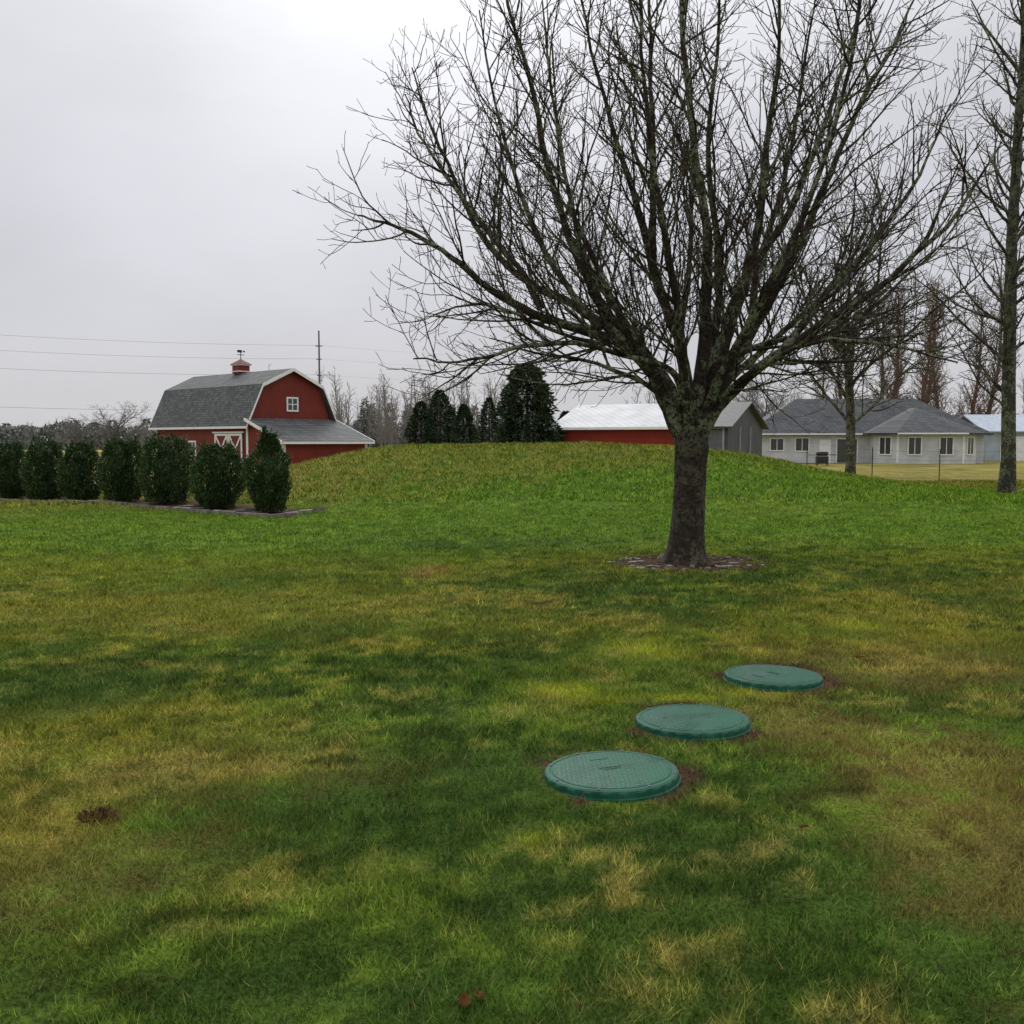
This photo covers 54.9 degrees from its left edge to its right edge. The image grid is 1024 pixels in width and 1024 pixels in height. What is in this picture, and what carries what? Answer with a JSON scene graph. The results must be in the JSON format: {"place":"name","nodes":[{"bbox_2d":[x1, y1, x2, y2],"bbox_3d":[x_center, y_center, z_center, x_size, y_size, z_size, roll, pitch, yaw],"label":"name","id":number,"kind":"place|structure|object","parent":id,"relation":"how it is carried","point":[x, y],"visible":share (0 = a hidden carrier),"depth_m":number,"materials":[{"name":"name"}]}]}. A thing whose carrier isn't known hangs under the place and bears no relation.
{"place":"outdoors","nodes":[
{"label":"outdoors","id":0,"kind":"place"},
{"bbox_2d":[148,350,374,464],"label":"red barn","id":1,"kind":"structure","parent":0,"point":[241,404],"depth_m":80.57,"materials":[{"name":"red wood"}]},
{"bbox_2d":[216,436,225,446],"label":"door panel","id":2,"kind":"structure","parent":1,"relation":"in","point":[221,438],"depth_m":80.40,"materials":[{"name":"red wood"}]},
{"bbox_2d":[230,434,242,455],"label":"door panel","id":3,"kind":"structure","parent":1,"relation":"in","point":[234,438],"depth_m":78.72,"materials":[{"name":"red wood"}]},
{"bbox_2d":[286,397,298,411],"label":"loft window frame","id":4,"kind":"structure","parent":1,"relation":"in","point":[287,398],"depth_m":80.54,"materials":[{"name":"white paint"}]},
{"bbox_2d":[288,399,296,409],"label":"loft window glass","id":5,"kind":"structure","parent":1,"relation":"in","point":[289,400],"depth_m":80.60,"materials":[{"name":"grey glass"}]},
{"bbox_2d":[0,440,1023,1023],"bbox_3d":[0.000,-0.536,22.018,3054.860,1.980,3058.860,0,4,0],"label":"ground","id":6,"kind":"structure","parent":0,"point":[986,469],"depth_m":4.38,"materials":[{"name":"green plant"}]},
{"bbox_2d":[0,437,32,497],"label":"evergreen shrub","id":7,"kind":"object","parent":6,"relation":"on","point":[10,478],"visible":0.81,"depth_m":26.43,"materials":[{"name":"green plant"}]},
{"bbox_2d":[16,438,69,500],"bbox_3d":[-12.255,-1.141,25.922,1.357,1.661,1.332,-2,5,-37],"label":"evergreen shrub","id":8,"kind":"object","parent":6,"relation":"on","point":[42,464],"visible":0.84,"depth_m":25.59,"materials":[{"name":"green plant"}]},
{"bbox_2d":[63,417,93,443],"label":"bare oak tree","id":9,"kind":"object","parent":6,"relation":"on","point":[77,434],"visible":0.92,"depth_m":174.08,"materials":[{"name":"grey plant"}]},
{"bbox_2d":[55,437,103,500],"bbox_3d":[-10.919,-1.086,25.013,1.264,1.670,1.170,-2,5,-28],"label":"evergreen shrub","id":10,"kind":"object","parent":6,"relation":"on","point":[77,483],"visible":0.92,"depth_m":24.72,"materials":[{"name":"green plant"}]},
{"bbox_2d":[75,804,122,825],"bbox_3d":[-1.698,1.240,4.054,0.197,0.072,0.187,-2,5,-27],"label":"dead grass clump","id":11,"kind":"object","parent":6,"relation":"on","point":[102,810],"visible":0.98,"depth_m":4.04,"materials":[{"name":"brown plant"}]},
{"bbox_2d":[71,400,151,444],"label":"bare oak tree","id":12,"kind":"object","parent":6,"relation":"on","point":[114,429],"visible":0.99,"depth_m":159.32,"materials":[{"name":"grey plant"}]},
{"bbox_2d":[90,434,142,500],"bbox_3d":[-9.490,-1.082,24.036,1.351,1.640,1.250,4,6,34],"label":"evergreen shrub","id":13,"kind":"object","parent":6,"relation":"on","point":[121,483],"visible":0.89,"depth_m":23.80,"materials":[{"name":"green plant"}]},
{"bbox_2d":[0,498,326,516],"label":"garden edging","id":14,"kind":"object","parent":6,"relation":"on","point":[191,509],"visible":0.56,"depth_m":21.71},
{"bbox_2d":[134,431,197,503],"bbox_3d":[-8.136,-1.075,23.263,1.493,1.734,1.487,-2,4,-29],"label":"evergreen shrub","id":15,"kind":"object","parent":6,"relation":"on","point":[168,480],"visible":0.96,"depth_m":22.96,"materials":[{"name":"green plant"}]},
{"bbox_2d":[187,439,245,508],"bbox_3d":[-6.619,-0.849,22.303,1.370,1.602,1.308,2,3,10],"label":"evergreen shrub","id":16,"kind":"object","parent":6,"relation":"on","point":[218,477],"visible":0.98,"depth_m":22.02,"materials":[{"name":"green plant"}]},
{"bbox_2d":[240,424,292,512],"bbox_3d":[-5.318,-0.959,21.488,1.226,1.921,1.149,1,4,19],"label":"evergreen shrub","id":17,"kind":"object","parent":6,"relation":"on","point":[269,483],"visible":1,"depth_m":21.28,"materials":[{"name":"green plant"}]},
{"bbox_2d":[315,331,321,383],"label":"utility pole","id":18,"kind":"object","parent":6,"relation":"on","point":[318,359],"visible":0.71,"depth_m":128.76,"materials":[{"name":"brown wood"}]},
{"bbox_2d":[0,335,609,409],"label":"power lines","id":19,"kind":"object","parent":18,"relation":"attached to","point":[198,374],"visible":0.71,"depth_m":119.70,"materials":[{"name":"black metal"}]},
{"bbox_2d":[403,401,438,444],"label":"conifer tree","id":20,"kind":"object","parent":6,"relation":"on","point":[415,416],"visible":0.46,"depth_m":96.16,"materials":[{"name":"green plant"}]},
{"bbox_2d":[418,389,466,444],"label":"conifer tree","id":21,"kind":"object","parent":6,"relation":"on","point":[432,416],"visible":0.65,"depth_m":94.12,"materials":[{"name":"green plant"}]},
{"bbox_2d":[445,403,480,443],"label":"conifer tree","id":22,"kind":"object","parent":6,"relation":"on","point":[465,410],"visible":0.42,"depth_m":97.12,"materials":[{"name":"green plant"}]},
{"bbox_2d":[473,397,504,443],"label":"conifer tree","id":23,"kind":"object","parent":6,"relation":"on","point":[485,429],"visible":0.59,"depth_m":103.22,"materials":[{"name":"green plant"}]},
{"bbox_2d":[0,396,1019,449],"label":"distant evergreens","id":24,"kind":"object","parent":6,"relation":"on","point":[35,433],"visible":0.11,"depth_m":224.09,"materials":[{"name":"green plant"}]},
{"bbox_2d":[10,363,1023,447],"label":"distant tree line","id":25,"kind":"object","parent":6,"relation":"on","point":[381,424],"visible":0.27,"depth_m":173.93,"materials":[{"name":"brown plant"}]},
{"bbox_2d":[491,364,566,443],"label":"cedar tree","id":26,"kind":"object","parent":6,"relation":"on","point":[538,422],"visible":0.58,"depth_m":70.66,"materials":[{"name":"green plant"}]},
{"bbox_2d":[553,410,569,436],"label":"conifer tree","id":27,"kind":"object","parent":6,"relation":"on","point":[563,413],"visible":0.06,"depth_m":83.39,"materials":[{"name":"green plant"}]},
{"bbox_2d":[182,558,966,1006],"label":"fallen leaves","id":28,"kind":"object","parent":6,"relation":"on","point":[464,1000],"visible":1,"depth_m":2.73,"materials":[{"name":"brown plant"}]},
{"bbox_2d":[544,750,680,801],"bbox_3d":[0.460,1.220,4.560,0.636,0.080,0.636,-2,3,0],"label":"septic tank lid","id":29,"kind":"object","parent":6,"relation":"on","point":[612,776],"visible":0.96,"depth_m":4.45,"materials":[{"name":"green plastic"}]},
{"bbox_2d":[559,429,674,444],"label":"red walls","id":30,"kind":"structure","parent":6,"relation":"on","point":[654,436],"depth_m":69.48,"materials":[{"name":"red metal"}]},
{"bbox_2d":[552,403,666,426],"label":"roof front","id":31,"kind":"structure","parent":30,"relation":"on","point":[626,415],"depth_m":71.86,"materials":[{"name":"metal"}]},
{"bbox_2d":[548,427,667,429],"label":"fascia","id":32,"kind":"structure","parent":31,"relation":"attached to","point":[603,428],"depth_m":69.32,"materials":[{"name":"white paint"}]},
{"bbox_2d":[608,554,763,570],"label":"edging stones","id":33,"kind":"object","parent":6,"relation":"on","point":[661,556],"visible":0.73,"depth_m":12.30,"materials":[{"name":"grey stone"}]},
{"bbox_2d":[616,553,767,570],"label":"bark mulch","id":34,"kind":"object","parent":6,"relation":"on","point":[712,565],"visible":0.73,"depth_m":12.44,"materials":[{"name":"brown wood"}]},
{"bbox_2d":[293,0,1023,564],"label":"bare maple tree","id":35,"kind":"object","parent":34,"relation":"in","point":[691,406],"visible":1,"depth_m":12.05,"materials":[{"name":"brown plant"}]},
{"bbox_2d":[635,703,751,740],"bbox_3d":[0.990,1.158,5.417,0.636,0.080,0.636,-1,3,0],"label":"septic tank lid","id":36,"kind":"object","parent":6,"relation":"on","point":[689,722],"visible":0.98,"depth_m":5.30,"materials":[{"name":"green plastic"}]},
{"bbox_2d":[712,426,750,453],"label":"door trim","id":37,"kind":"structure","parent":6,"relation":"on","point":[723,435],"depth_m":68.66,"materials":[{"name":"grey wood"}]},
{"bbox_2d":[708,430,721,449],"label":"door","id":38,"kind":"structure","parent":37,"relation":"attached to","point":[714,439],"depth_m":66.38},
{"bbox_2d":[712,407,761,455],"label":"gray walls","id":39,"kind":"structure","parent":6,"relation":"on","point":[746,420],"depth_m":70.44,"materials":[{"name":"metal"}]},
{"bbox_2d":[713,402,751,427],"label":"shed roof","id":40,"kind":"structure","parent":39,"relation":"on","point":[731,414],"depth_m":67.98,"materials":[{"name":"grey metal"}]},
{"bbox_2d":[750,402,768,428],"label":"shed roof","id":41,"kind":"structure","parent":39,"relation":"on","point":[758,416],"depth_m":72.78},
{"bbox_2d":[732,376,789,417],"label":"bare oak tree","id":42,"kind":"object","parent":6,"relation":"on","point":[755,401],"visible":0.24,"depth_m":106.95,"materials":[{"name":"grey plant"}]},
{"bbox_2d":[734,371,801,416],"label":"bare oak tree","id":43,"kind":"object","parent":6,"relation":"on","point":[767,400],"visible":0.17,"depth_m":118.94,"materials":[{"name":"grey plant"}]},
{"bbox_2d":[723,664,823,691],"bbox_3d":[1.700,1.085,6.425,0.636,0.080,0.636,0,3,0],"label":"septic tank lid","id":44,"kind":"object","parent":6,"relation":"on","point":[773,678],"visible":0.97,"depth_m":6.30,"materials":[{"name":"green plastic"}]},
{"bbox_2d":[788,391,840,400],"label":"bare oak tree","id":45,"kind":"object","parent":6,"relation":"on","point":[803,396],"visible":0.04,"depth_m":110.58,"materials":[{"name":"grey plant"}]},
{"bbox_2d":[815,452,828,465],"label":"patio grill","id":46,"kind":"object","parent":6,"relation":"on","point":[823,456],"visible":0.96,"depth_m":78.66,"materials":[{"name":"metal"}]},
{"bbox_2d":[812,342,834,398],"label":"bare deciduous tree","id":47,"kind":"object","parent":6,"relation":"on","point":[823,383],"visible":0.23,"depth_m":113.90,"materials":[{"name":"brown plant"}]},
{"bbox_2d":[824,308,844,398],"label":"bare deciduous tree","id":48,"kind":"object","parent":6,"relation":"on","point":[839,394],"visible":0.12,"depth_m":117.81,"materials":[{"name":"brown plant"}]},
{"bbox_2d":[762,435,983,462],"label":"walls","id":49,"kind":"structure","parent":6,"relation":"on","point":[788,453],"depth_m":88.24,"materials":[{"name":"grey"}]},
{"bbox_2d":[769,438,784,450],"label":"window frame","id":50,"kind":"object","parent":49,"relation":"attached to","point":[777,438],"visible":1,"depth_m":88.48,"materials":[{"name":"white plastic"}]},
{"bbox_2d":[771,439,782,449],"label":"window glass","id":51,"kind":"object","parent":50,"relation":"in","point":[776,444],"visible":1,"depth_m":88.53,"materials":[{"name":"black glass"}]},
{"bbox_2d":[795,437,809,451],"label":"window frame","id":52,"kind":"object","parent":49,"relation":"attached to","point":[802,444],"visible":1,"depth_m":88.23,"materials":[{"name":"white plastic"}]},
{"bbox_2d":[796,438,808,450],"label":"window glass","id":53,"kind":"object","parent":52,"relation":"in","point":[799,447],"visible":1,"depth_m":88.31,"materials":[{"name":"black glass"}]},
{"bbox_2d":[819,439,830,462],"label":"back door","id":54,"kind":"structure","parent":49,"relation":"attached to","point":[826,447],"depth_m":88.06,"materials":[{"name":"white paint"}]},
{"bbox_2d":[836,438,857,462],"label":"sliding door frame","id":55,"kind":"object","parent":49,"relation":"attached to","point":[836,449],"visible":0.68,"depth_m":87.86,"materials":[{"name":"white plastic"}]},
{"bbox_2d":[837,439,856,461],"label":"sliding door glass","id":56,"kind":"object","parent":55,"relation":"in","point":[841,449],"visible":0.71,"depth_m":87.95,"materials":[{"name":"black glass"}]},
{"bbox_2d":[762,433,968,434],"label":"gutter","id":57,"kind":"object","parent":49,"relation":"attached to","point":[844,433],"visible":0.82,"depth_m":87.42,"materials":[{"name":"white paint"}]},
{"bbox_2d":[762,399,992,434],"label":"roof","id":58,"kind":"structure","parent":49,"relation":"on","point":[797,409],"depth_m":89.71,"materials":[{"name":"tile"}]},
{"bbox_2d":[825,401,884,415],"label":"roof vents","id":59,"kind":"object","parent":58,"relation":"on","point":[827,413],"visible":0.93,"depth_m":89.90,"materials":[{"name":"grey metal"}]},
{"bbox_2d":[862,288,899,398],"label":"bare deciduous tree","id":60,"kind":"object","parent":6,"relation":"on","point":[873,390],"visible":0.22,"depth_m":119.00,"materials":[{"name":"brown plant"}]},
{"bbox_2d":[742,164,1023,473],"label":"bare deciduous tree","id":61,"kind":"object","parent":6,"relation":"on","point":[849,397],"visible":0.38,"depth_m":41.38,"materials":[{"name":"brown plant"}]},
{"bbox_2d":[870,282,913,398],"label":"bare deciduous tree","id":62,"kind":"object","parent":6,"relation":"on","point":[887,394],"visible":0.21,"depth_m":109.77,"materials":[{"name":"brown plant"}]},
{"bbox_2d":[879,324,912,398],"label":"bare deciduous tree","id":63,"kind":"object","parent":6,"relation":"on","point":[897,385],"visible":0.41,"depth_m":107.71,"materials":[{"name":"brown plant"}]},
{"bbox_2d":[806,440,1023,480],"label":"wire fence","id":64,"kind":"object","parent":6,"relation":"on","point":[895,459],"visible":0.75,"depth_m":37.59,"materials":[{"name":"metal"}]},
{"bbox_2d":[904,284,948,406],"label":"bare deciduous tree","id":65,"kind":"object","parent":6,"relation":"on","point":[920,384],"visible":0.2,"depth_m":122.50,"materials":[{"name":"brown plant"}]},
{"bbox_2d":[900,274,957,412],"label":"bare deciduous tree","id":66,"kind":"object","parent":6,"relation":"on","point":[923,380],"visible":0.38,"depth_m":115.27,"materials":[{"name":"brown plant"}]},
{"bbox_2d":[918,296,966,415],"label":"bare deciduous tree","id":67,"kind":"object","parent":6,"relation":"on","point":[936,395],"visible":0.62,"depth_m":107.47,"materials":[{"name":"brown plant"}]},
{"bbox_2d":[909,0,1023,493],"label":"bare poplar tree","id":68,"kind":"object","parent":6,"relation":"on","point":[1007,402],"visible":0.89,"depth_m":26.25,"materials":[{"name":"brown plant"}]},
{"bbox_2d":[950,294,992,416],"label":"bare deciduous tree","id":69,"kind":"object","parent":6,"relation":"on","point":[979,347],"visible":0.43,"depth_m":116.97,"materials":[{"name":"brown plant"}]},
{"bbox_2d":[954,273,1023,414],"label":"bare deciduous tree","id":70,"kind":"object","parent":6,"relation":"on","point":[989,406],"visible":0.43,"depth_m":108.52,"materials":[{"name":"brown plant"}]},
{"bbox_2d":[960,415,1023,460],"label":"blue gray outbuilding","id":71,"kind":"structure","parent":6,"relation":"on","point":[992,443],"depth_m":94.86,"materials":[{"name":"metal"}]},
{"bbox_2d":[1000,436,1023,460],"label":"garage door","id":72,"kind":"structure","parent":71,"relation":"in","point":[1019,439],"depth_m":94.73,"materials":[{"name":"white paint"}]},
{"bbox_2d":[0,0,1023,440],"label":"sky","id":73,"kind":"structure","parent":0,"point":[154,154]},
{"bbox_2d":[868,435,976,463],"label":"bay walls","id":74,"kind":"structure","parent":0,"point":[930,442],"depth_m":84.30,"materials":[{"name":"white plastic"}]},
{"bbox_2d":[878,437,891,454],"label":"bay window frame","id":75,"kind":"object","parent":74,"relation":"attached to","point":[885,446],"visible":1,"depth_m":85.17,"materials":[{"name":"white plastic"}]},
{"bbox_2d":[880,438,890,453],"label":"bay window glass","id":76,"kind":"object","parent":75,"relation":"in","point":[882,444],"visible":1,"depth_m":85.30,"materials":[{"name":"black glass"}]},
{"bbox_2d":[907,436,921,454],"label":"bay window frame","id":77,"kind":"object","parent":74,"relation":"attached to","point":[914,445],"visible":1,"depth_m":84.19,"materials":[{"name":"white plastic"}]},
{"bbox_2d":[909,438,920,453],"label":"bay window glass","id":78,"kind":"object","parent":77,"relation":"in","point":[917,441],"visible":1,"depth_m":84.22,"materials":[{"name":"black glass"}]},
{"bbox_2d":[864,408,984,434],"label":"bay roof","id":79,"kind":"structure","parent":74,"relation":"on","point":[916,420],"depth_m":85.16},
{"bbox_2d":[896,435,964,463],"bbox_3d":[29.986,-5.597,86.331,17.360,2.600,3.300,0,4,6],"label":"bay corner trim","id":80,"kind":"structure","parent":74,"relation":"attached to","point":[897,450],"depth_m":84.28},
{"bbox_2d":[939,436,953,454],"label":"bay window frame","id":81,"kind":"object","parent":74,"relation":"attached to","point":[940,437],"visible":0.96,"depth_m":83.90,"materials":[{"name":"white plastic"}]},
{"bbox_2d":[940,438,952,453],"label":"bay window glass","id":82,"kind":"object","parent":81,"relation":"in","point":[949,445],"visible":0.86,"depth_m":83.95,"materials":[{"name":"black glass"}]},
{"bbox_2d":[966,436,973,454],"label":"bay window frame","id":83,"kind":"object","parent":74,"relation":"attached to","point":[970,437],"visible":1,"depth_m":84.46,"materials":[{"name":"white plastic"}]},
{"bbox_2d":[968,438,972,453],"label":"bay window glass","id":84,"kind":"object","parent":83,"relation":"in","point":[969,445],"visible":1,"depth_m":84.55,"materials":[{"name":"black glass"}]}
]}

